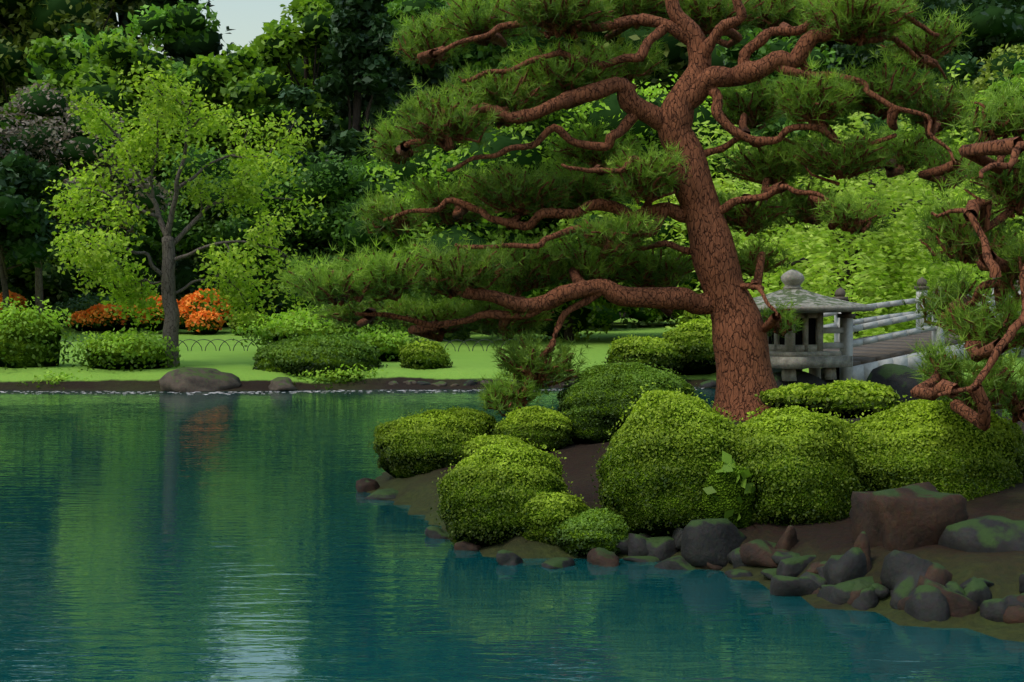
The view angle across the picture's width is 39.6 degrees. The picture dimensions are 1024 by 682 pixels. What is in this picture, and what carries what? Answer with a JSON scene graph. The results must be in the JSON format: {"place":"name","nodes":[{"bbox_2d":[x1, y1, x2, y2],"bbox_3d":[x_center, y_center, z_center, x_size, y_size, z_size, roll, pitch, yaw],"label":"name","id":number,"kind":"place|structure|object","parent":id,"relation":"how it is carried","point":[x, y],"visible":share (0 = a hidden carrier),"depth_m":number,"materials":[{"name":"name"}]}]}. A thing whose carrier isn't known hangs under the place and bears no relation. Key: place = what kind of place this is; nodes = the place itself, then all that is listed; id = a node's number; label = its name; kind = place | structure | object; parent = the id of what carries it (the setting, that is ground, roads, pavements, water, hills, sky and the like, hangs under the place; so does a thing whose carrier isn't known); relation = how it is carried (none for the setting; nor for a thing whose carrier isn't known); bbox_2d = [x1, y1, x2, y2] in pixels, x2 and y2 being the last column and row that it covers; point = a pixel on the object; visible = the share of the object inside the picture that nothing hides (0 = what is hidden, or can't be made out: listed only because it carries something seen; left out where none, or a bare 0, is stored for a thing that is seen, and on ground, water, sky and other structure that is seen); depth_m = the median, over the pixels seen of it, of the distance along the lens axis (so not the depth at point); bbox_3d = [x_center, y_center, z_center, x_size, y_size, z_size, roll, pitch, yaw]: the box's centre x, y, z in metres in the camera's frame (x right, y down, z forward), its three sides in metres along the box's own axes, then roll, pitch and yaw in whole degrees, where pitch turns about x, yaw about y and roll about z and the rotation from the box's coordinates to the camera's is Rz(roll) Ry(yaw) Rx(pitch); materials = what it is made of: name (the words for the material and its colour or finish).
{"place":"outdoors","nodes":[
{"label":"outdoors","id":0,"kind":"place"},
{"bbox_2d":[116,0,302,56],"label":"sky","id":1,"kind":"structure","parent":0,"point":[247,17],"materials":[{"name":"white"}]},
{"bbox_2d":[0,389,696,394],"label":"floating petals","id":2,"kind":"object","parent":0,"point":[260,391],"visible":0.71,"depth_m":25.31,"materials":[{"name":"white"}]},
{"bbox_2d":[0,386,1023,681],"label":"pond water","id":3,"kind":"structure","parent":0,"point":[202,536],"depth_m":7.97,"materials":[{"name":"teal liquid"}]},
{"bbox_2d":[0,312,1023,641],"bbox_3d":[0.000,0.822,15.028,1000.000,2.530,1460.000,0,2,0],"label":"ground","id":4,"kind":"structure","parent":0,"point":[820,542],"depth_m":11.89,"materials":[{"name":"green plant"}]},
{"bbox_2d":[0,29,10,111],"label":"tree","id":5,"kind":"object","parent":4,"relation":"on","point":[4,98],"visible":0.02,"depth_m":80.19,"materials":[{"name":"green plant"}]},
{"bbox_2d":[0,120,13,158],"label":"tree","id":6,"kind":"object","parent":4,"relation":"on","point":[3,125],"visible":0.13,"depth_m":43.54,"materials":[{"name":"green plant"}]},
{"bbox_2d":[0,289,26,312],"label":"azalea","id":7,"kind":"object","parent":4,"relation":"on","point":[14,296],"visible":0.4,"depth_m":45.73,"materials":[{"name":"orange plant"}]},
{"bbox_2d":[0,149,69,310],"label":"tree","id":8,"kind":"object","parent":4,"relation":"on","point":[27,236],"visible":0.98,"depth_m":40.37,"materials":[{"name":"green plant"}]},
{"bbox_2d":[0,31,74,223],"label":"tree","id":9,"kind":"object","parent":4,"relation":"on","point":[56,210],"depth_m":88.69,"materials":[{"name":"green plant"}]},
{"bbox_2d":[0,296,77,369],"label":"bush","id":10,"kind":"object","parent":4,"relation":"on","point":[29,338],"visible":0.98,"depth_m":27.04,"materials":[{"name":"green plant"}]},
{"bbox_2d":[0,219,106,309],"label":"tree","id":11,"kind":"object","parent":4,"relation":"on","point":[22,272],"visible":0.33,"depth_m":49.80,"materials":[{"name":"green plant"}]},
{"bbox_2d":[19,369,91,388],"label":"plants","id":12,"kind":"object","parent":4,"relation":"on","point":[54,379],"visible":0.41,"depth_m":26.23,"materials":[{"name":"green plant"}]},
{"bbox_2d":[66,310,91,329],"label":"azalea","id":13,"kind":"object","parent":4,"relation":"on","point":[79,318],"visible":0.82,"depth_m":45.72,"materials":[{"name":"orange plant"}]},
{"bbox_2d":[0,0,172,232],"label":"tree","id":14,"kind":"object","parent":4,"relation":"on","point":[55,19],"visible":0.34,"depth_m":68.58,"materials":[{"name":"green plant"}]},
{"bbox_2d":[0,82,173,313],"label":"tree","id":15,"kind":"object","parent":4,"relation":"on","point":[40,142],"visible":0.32,"depth_m":45.42,"materials":[{"name":"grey plant"}]},
{"bbox_2d":[49,290,140,331],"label":"dark hedge","id":16,"kind":"object","parent":4,"relation":"on","point":[84,302],"visible":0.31,"depth_m":47.15,"materials":[{"name":"green plant"}]},
{"bbox_2d":[44,230,161,316],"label":"tree","id":17,"kind":"object","parent":4,"relation":"on","point":[141,237],"depth_m":54.16,"materials":[{"name":"green plant"}]},
{"bbox_2d":[86,303,126,331],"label":"azalea","id":18,"kind":"object","parent":4,"relation":"on","point":[101,319],"visible":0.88,"depth_m":45.57,"materials":[{"name":"orange plant"}]},
{"bbox_2d":[0,31,228,236],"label":"tree","id":19,"kind":"object","parent":4,"relation":"on","point":[68,66],"visible":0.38,"depth_m":55.75,"materials":[{"name":"green plant"}]},
{"bbox_2d":[6,0,235,236],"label":"tree","id":20,"kind":"object","parent":4,"relation":"on","point":[179,50],"visible":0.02,"depth_m":86.92,"materials":[{"name":"green plant"}]},
{"bbox_2d":[68,327,184,372],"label":"bush","id":21,"kind":"object","parent":4,"relation":"on","point":[123,351],"visible":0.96,"depth_m":26.90,"materials":[{"name":"green plant"}]},
{"bbox_2d":[117,302,140,326],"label":"azalea","id":22,"kind":"object","parent":4,"relation":"on","point":[129,321],"visible":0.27,"depth_m":46.10,"materials":[{"name":"green plant"}]},
{"bbox_2d":[47,253,261,327],"bbox_3d":[-12.440,-1.609,50.493,6.399,3.267,6.067,1,2,24],"label":"hedge","id":23,"kind":"object","parent":4,"relation":"on","point":[185,273],"visible":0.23,"depth_m":49.86,"materials":[{"name":"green plant"}]},
{"bbox_2d":[134,295,179,331],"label":"azalea","id":24,"kind":"object","parent":4,"relation":"on","point":[144,324],"visible":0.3,"depth_m":45.01,"materials":[{"name":"orange plant"}]},
{"bbox_2d":[24,0,295,229],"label":"tree","id":25,"kind":"object","parent":4,"relation":"on","point":[189,19],"visible":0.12,"depth_m":60.34,"materials":[{"name":"green plant"}]},
{"bbox_2d":[40,61,327,366],"bbox_3d":[-6.383,-2.324,28.207,5.744,5.973,4.266,0,2,0],"label":"lawn tree","id":26,"kind":"object","parent":4,"relation":"on","point":[244,190],"visible":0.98,"depth_m":27.87,"materials":[{"name":"green plant"}]},
{"bbox_2d":[178,306,190,329],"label":"azalea","id":27,"kind":"object","parent":4,"relation":"on","point":[184,317],"visible":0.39,"depth_m":44.65,"materials":[{"name":"orange plant"}]},
{"bbox_2d":[159,367,241,392],"bbox_3d":[-5.649,0.685,25.852,1.061,0.435,1.405,2,2,44],"label":"shore rock","id":28,"kind":"object","parent":4,"relation":"on","point":[187,379],"visible":0.91,"depth_m":25.51,"materials":[{"name":"grey stone"}]},
{"bbox_2d":[185,310,224,333],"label":"azalea","id":29,"kind":"object","parent":4,"relation":"on","point":[205,322],"visible":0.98,"depth_m":44.17,"materials":[{"name":"orange plant"}]},
{"bbox_2d":[178,288,232,327],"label":"azalea","id":30,"kind":"object","parent":4,"relation":"on","point":[186,301],"visible":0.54,"depth_m":44.90,"materials":[{"name":"orange plant"}]},
{"bbox_2d":[108,142,332,325],"bbox_3d":[-9.997,-3.795,51.288,7.334,6.627,8.508,1,2,23],"label":"tree","id":31,"kind":"object","parent":4,"relation":"on","point":[225,227],"visible":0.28,"depth_m":49.17,"materials":[{"name":"green plant"}]},
{"bbox_2d":[147,48,298,260],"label":"tree","id":32,"kind":"object","parent":4,"relation":"on","point":[262,68],"depth_m":85.95,"materials":[{"name":"green plant"}]},
{"bbox_2d":[185,254,271,313],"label":"hedge","id":33,"kind":"object","parent":4,"relation":"on","point":[197,262],"visible":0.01,"depth_m":54.08,"materials":[{"name":"green plant"}]},
{"bbox_2d":[154,43,306,312],"bbox_3d":[-11.940,-6.662,59.618,7.324,11.711,6.725,0,2,0],"label":"tree","id":34,"kind":"object","parent":4,"relation":"on","point":[234,84],"visible":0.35,"depth_m":58.51,"materials":[{"name":"green plant"}]},
{"bbox_2d":[229,311,266,335],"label":"bush","id":35,"kind":"object","parent":4,"relation":"on","point":[234,323],"visible":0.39,"depth_m":43.68,"materials":[{"name":"green plant"}]},
{"bbox_2d":[184,225,348,323],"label":"tree","id":36,"kind":"object","parent":4,"relation":"on","point":[300,253],"visible":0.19,"depth_m":49.73,"materials":[{"name":"green plant"}]},
{"bbox_2d":[269,377,297,390],"bbox_3d":[-4.155,0.769,25.856,0.549,0.226,0.630,-1,2,-37],"label":"shore rock","id":37,"kind":"object","parent":4,"relation":"on","point":[280,383],"visible":1,"depth_m":25.68,"materials":[{"name":"grey stone"}]},
{"bbox_2d":[60,339,519,350],"bbox_3d":[-5.360,0.121,34.029,11.402,0.347,0.022,0,2,0],"label":"wire fence","id":38,"kind":"object","parent":4,"relation":"on","point":[269,343],"visible":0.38,"depth_m":34.02,"materials":[{"name":"grey metal"}]},
{"bbox_2d":[243,0,392,154],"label":"tree","id":39,"kind":"object","parent":4,"relation":"on","point":[280,43],"visible":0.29,"depth_m":63.73,"materials":[{"name":"green plant"}]},
{"bbox_2d":[252,333,387,376],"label":"clipped bushes","id":40,"kind":"object","parent":4,"relation":"on","point":[301,353],"visible":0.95,"depth_m":26.80,"materials":[{"name":"green plant"}]},
{"bbox_2d":[231,304,420,361],"bbox_3d":[-4.159,-0.215,32.198,4.771,1.281,6.200,0,2,0],"label":"bush","id":41,"kind":"object","parent":4,"relation":"on","point":[386,344],"visible":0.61,"depth_m":31.70,"materials":[{"name":"green plant"}]},
{"bbox_2d":[283,364,387,389],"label":"plants","id":42,"kind":"object","parent":4,"relation":"on","point":[338,376],"visible":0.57,"depth_m":26.31,"materials":[{"name":"green plant"}]},
{"bbox_2d":[278,0,405,176],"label":"tree","id":43,"kind":"object","parent":4,"relation":"on","point":[361,30],"visible":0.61,"depth_m":54.69,"materials":[{"name":"green plant"}]},
{"bbox_2d":[325,250,365,304],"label":"hedge","id":44,"kind":"object","parent":4,"relation":"on","point":[351,257],"depth_m":53.19,"materials":[{"name":"green plant"}]},
{"bbox_2d":[280,151,414,302],"bbox_3d":[-4.840,-3.647,49.945,6.679,6.484,7.285,0,2,0],"label":"tree","id":45,"kind":"object","parent":4,"relation":"on","point":[340,185],"visible":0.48,"depth_m":48.20,"materials":[{"name":"green plant"}]},
{"bbox_2d":[258,0,466,156],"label":"tree","id":46,"kind":"object","parent":4,"relation":"on","point":[299,66],"depth_m":78.15,"materials":[{"name":"green plant"}]},
{"bbox_2d":[387,23,456,160],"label":"tree","id":47,"kind":"object","parent":4,"relation":"on","point":[403,84],"visible":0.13,"depth_m":58.91,"materials":[{"name":"green plant"}]},
{"bbox_2d":[398,338,452,369],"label":"bush","id":48,"kind":"object","parent":4,"relation":"on","point":[426,354],"visible":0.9,"depth_m":27.47,"materials":[{"name":"green plant"}]},
{"bbox_2d":[367,405,496,477],"bbox_3d":[-0.646,0.951,12.440,1.242,0.802,1.184,-1,2,-32],"label":"shrub","id":49,"kind":"object","parent":4,"relation":"on","point":[427,441],"visible":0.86,"depth_m":12.03,"materials":[{"name":"green plant"}]},
{"bbox_2d":[352,0,538,127],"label":"tree","id":50,"kind":"object","parent":4,"relation":"on","point":[481,57],"visible":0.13,"depth_m":61.03,"materials":[{"name":"green plant"}]},
{"bbox_2d":[369,198,540,340],"bbox_3d":[-1.637,-2.546,40.062,5.267,5.722,5.695,0,2,0],"label":"tree","id":51,"kind":"object","parent":4,"relation":"on","point":[449,338],"visible":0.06,"depth_m":39.12,"materials":[{"name":"green plant"}]},
{"bbox_2d":[385,243,536,303],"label":"tree","id":52,"kind":"object","parent":4,"relation":"on","point":[427,299],"depth_m":47.51,"materials":[{"name":"green plant"}]},
{"bbox_2d":[402,36,563,89],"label":"tree","id":53,"kind":"object","parent":4,"relation":"on","point":[547,46],"visible":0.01,"depth_m":82.47,"materials":[{"name":"green plant"}]},
{"bbox_2d":[430,434,595,548],"bbox_3d":[0.013,1.066,9.496,1.109,0.877,1.066,0,2,0],"label":"shrub","id":54,"kind":"object","parent":4,"relation":"on","point":[500,492],"visible":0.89,"depth_m":9.17,"materials":[{"name":"green plant"}]},
{"bbox_2d":[458,404,574,461],"bbox_3d":[0.077,0.829,11.921,0.780,0.592,1.368,0,2,17],"label":"shrub","id":55,"kind":"object","parent":4,"relation":"on","point":[550,429],"visible":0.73,"depth_m":11.93,"materials":[{"name":"green plant"}]},
{"bbox_2d":[388,379,715,387],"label":"shore stones","id":56,"kind":"object","parent":4,"relation":"on","point":[705,384],"depth_m":26.39,"materials":[{"name":"grey stone"}]},
{"bbox_2d":[396,20,723,143],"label":"tree","id":57,"kind":"object","parent":4,"relation":"on","point":[672,50],"visible":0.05,"depth_m":81.51,"materials":[{"name":"green plant"}]},
{"bbox_2d":[366,74,769,340],"bbox_3d":[1.903,-3.489,40.349,11.836,7.639,11.665,0,2,0],"label":"tree","id":58,"kind":"object","parent":4,"relation":"on","point":[439,163],"visible":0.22,"depth_m":37.26,"materials":[{"name":"green plant"}]},
{"bbox_2d":[552,507,633,556],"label":"shrub","id":59,"kind":"object","parent":4,"relation":"on","point":[584,533],"visible":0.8,"depth_m":8.90,"materials":[{"name":"green plant"}]},
{"bbox_2d":[536,293,666,329],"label":"hedge","id":60,"kind":"object","parent":4,"relation":"on","point":[643,317],"visible":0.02,"depth_m":50.31,"materials":[{"name":"green plant"}]},
{"bbox_2d":[551,358,698,442],"bbox_3d":[0.998,0.550,12.600,1.333,0.806,1.385,0,2,0],"label":"shrub","id":61,"kind":"object","parent":4,"relation":"on","point":[593,403],"visible":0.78,"depth_m":12.18,"materials":[{"name":"green plant"}]},
{"bbox_2d":[278,0,982,420],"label":"pine tree","id":62,"kind":"object","parent":4,"relation":"on","point":[704,210],"visible":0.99,"depth_m":12.85,"materials":[{"name":"green plant"}]},
{"bbox_2d":[604,318,715,374],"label":"clipped bushes","id":63,"kind":"object","parent":4,"relation":"on","point":[686,348],"visible":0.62,"depth_m":27.16,"materials":[{"name":"green plant"}]},
{"bbox_2d":[590,382,740,536],"bbox_3d":[1.075,0.847,9.305,1.118,1.152,1.108,0,2,0],"label":"shrub","id":64,"kind":"object","parent":4,"relation":"on","point":[663,449],"visible":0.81,"depth_m":8.95,"materials":[{"name":"green plant"}]},
{"bbox_2d":[662,314,682,324],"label":"hedge","id":65,"kind":"object","parent":4,"relation":"on","point":[664,317],"depth_m":52.26,"materials":[{"name":"green plant"}]},
{"bbox_2d":[356,478,993,598],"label":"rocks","id":66,"kind":"object","parent":4,"relation":"on","point":[600,556],"visible":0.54,"depth_m":8.64,"materials":[{"name":"grey stone"}]},
{"bbox_2d":[616,518,1023,623],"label":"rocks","id":67,"kind":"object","parent":66,"relation":"on","point":[925,590],"depth_m":7.64,"materials":[{"name":"grey stone"}]},
{"bbox_2d":[727,546,749,567],"bbox_3d":[1.435,1.288,8.538,0.293,0.118,0.342,0,2,0],"label":"rock","id":68,"kind":"object","parent":67,"relation":"on","point":[734,558],"visible":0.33,"depth_m":8.42,"materials":[{"name":"grey stone"}]},
{"bbox_2d":[817,566,824,577],"bbox_3d":[1.792,1.298,7.918,0.440,0.122,0.334,1,2,21],"label":"rock","id":69,"kind":"object","parent":67,"relation":"on","point":[820,571],"visible":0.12,"depth_m":7.83,"materials":[{"name":"grey stone"}]},
{"bbox_2d":[559,178,827,327],"bbox_3d":[4.729,-2.333,37.823,6.940,4.831,7.132,-1,2,-32],"label":"tree","id":70,"kind":"object","parent":4,"relation":"on","point":[668,233],"visible":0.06,"depth_m":36.02,"materials":[{"name":"green plant"}]},
{"bbox_2d":[668,0,786,126],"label":"tree","id":71,"kind":"object","parent":4,"relation":"on","point":[716,60],"depth_m":82.33,"materials":[{"name":"green plant"}]},
{"bbox_2d":[700,450,755,528],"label":"leafy plant","id":72,"kind":"object","parent":4,"relation":"on","point":[728,491],"visible":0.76,"depth_m":8.78,"materials":[{"name":"green plant"}]},
{"bbox_2d":[673,1,909,236],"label":"tree","id":73,"kind":"object","parent":4,"relation":"on","point":[829,43],"visible":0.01,"depth_m":88.88,"materials":[{"name":"green plant"}]},
{"bbox_2d":[724,399,866,525],"bbox_3d":[1.814,0.902,9.229,1.225,1.049,1.200,0,2,0],"label":"bush","id":74,"kind":"object","parent":4,"relation":"on","point":[799,465],"visible":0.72,"depth_m":8.84,"materials":[{"name":"green plant"}]},
{"bbox_2d":[702,28,915,245],"bbox_3d":[12.512,-7.111,61.998,10.169,12.439,11.375,2,2,45],"label":"tree","id":75,"kind":"object","parent":4,"relation":"on","point":[767,48],"visible":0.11,"depth_m":59.06,"materials":[{"name":"green plant"}]},
{"bbox_2d":[598,60,1023,361],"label":"tree","id":76,"kind":"object","parent":4,"relation":"on","point":[875,270],"visible":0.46,"depth_m":29.72,"materials":[{"name":"green plant"}]},
{"bbox_2d":[753,269,874,418],"bbox_3d":[3.310,0.121,16.794,1.787,1.945,1.870,0,2,0],"label":"stone lantern","id":77,"kind":"object","parent":4,"relation":"on","point":[790,357],"visible":0.34,"depth_m":16.48,"materials":[{"name":"grey stone"}]},
{"bbox_2d":[754,377,905,418],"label":"bush","id":78,"kind":"object","parent":4,"relation":"on","point":[847,398],"visible":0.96,"depth_m":11.96,"materials":[{"name":"green plant"}]},
{"bbox_2d":[776,0,924,187],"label":"tree","id":79,"kind":"object","parent":4,"relation":"on","point":[842,66],"visible":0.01,"depth_m":87.97,"materials":[{"name":"green plant"}]},
{"bbox_2d":[772,277,1023,417],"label":"foot bridge","id":80,"kind":"structure","parent":4,"relation":"on","point":[881,359],"depth_m":17.40,"materials":[{"name":"paint"}]},
{"bbox_2d":[849,482,968,550],"bbox_3d":[2.257,1.088,8.097,0.551,0.519,0.467,0,2,-17],"label":"rock block","id":81,"kind":"object","parent":4,"relation":"on","point":[913,516],"visible":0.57,"depth_m":7.91,"materials":[{"name":"brown stone"}]},
{"bbox_2d":[827,0,1023,206],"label":"tree","id":82,"kind":"object","parent":4,"relation":"on","point":[996,23],"visible":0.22,"depth_m":67.06,"materials":[{"name":"green plant"}]},
{"bbox_2d":[885,0,979,226],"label":"tree","id":83,"kind":"object","parent":4,"relation":"on","point":[926,1],"depth_m":86.18,"materials":[{"name":"green plant"}]},
{"bbox_2d":[845,395,1023,500],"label":"bush","id":84,"kind":"object","parent":4,"relation":"on","point":[906,443],"visible":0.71,"depth_m":8.99,"materials":[{"name":"green plant"}]},
{"bbox_2d":[898,69,1023,430],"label":"pine","id":85,"kind":"object","parent":4,"relation":"on","point":[964,231],"visible":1,"depth_m":8.92,"materials":[{"name":"green plant"}]},
{"bbox_2d":[903,44,1023,219],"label":"tree","id":86,"kind":"object","parent":4,"relation":"on","point":[1000,64],"visible":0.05,"depth_m":51.52,"materials":[{"name":"green plant"}]},
{"bbox_2d":[903,77,1023,292],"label":"tree","id":87,"kind":"object","parent":4,"relation":"on","point":[999,86],"visible":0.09,"depth_m":38.94,"materials":[{"name":"green plant"}]},
{"bbox_2d":[942,2,1017,83],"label":"tree","id":88,"kind":"object","parent":4,"relation":"on","point":[1016,3],"visible":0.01,"depth_m":79.33,"materials":[{"name":"green plant"}]},
{"bbox_2d":[938,515,1023,552],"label":"mossy rock","id":89,"kind":"object","parent":4,"relation":"on","point":[988,534],"visible":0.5,"depth_m":7.74,"materials":[{"name":"grey stone"}]},
{"bbox_2d":[1012,60,1023,79],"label":"shrub","id":90,"kind":"object","parent":4,"relation":"on","point":[1017,68],"visible":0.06,"depth_m":50.11,"materials":[{"name":"green plant"}]}
]}

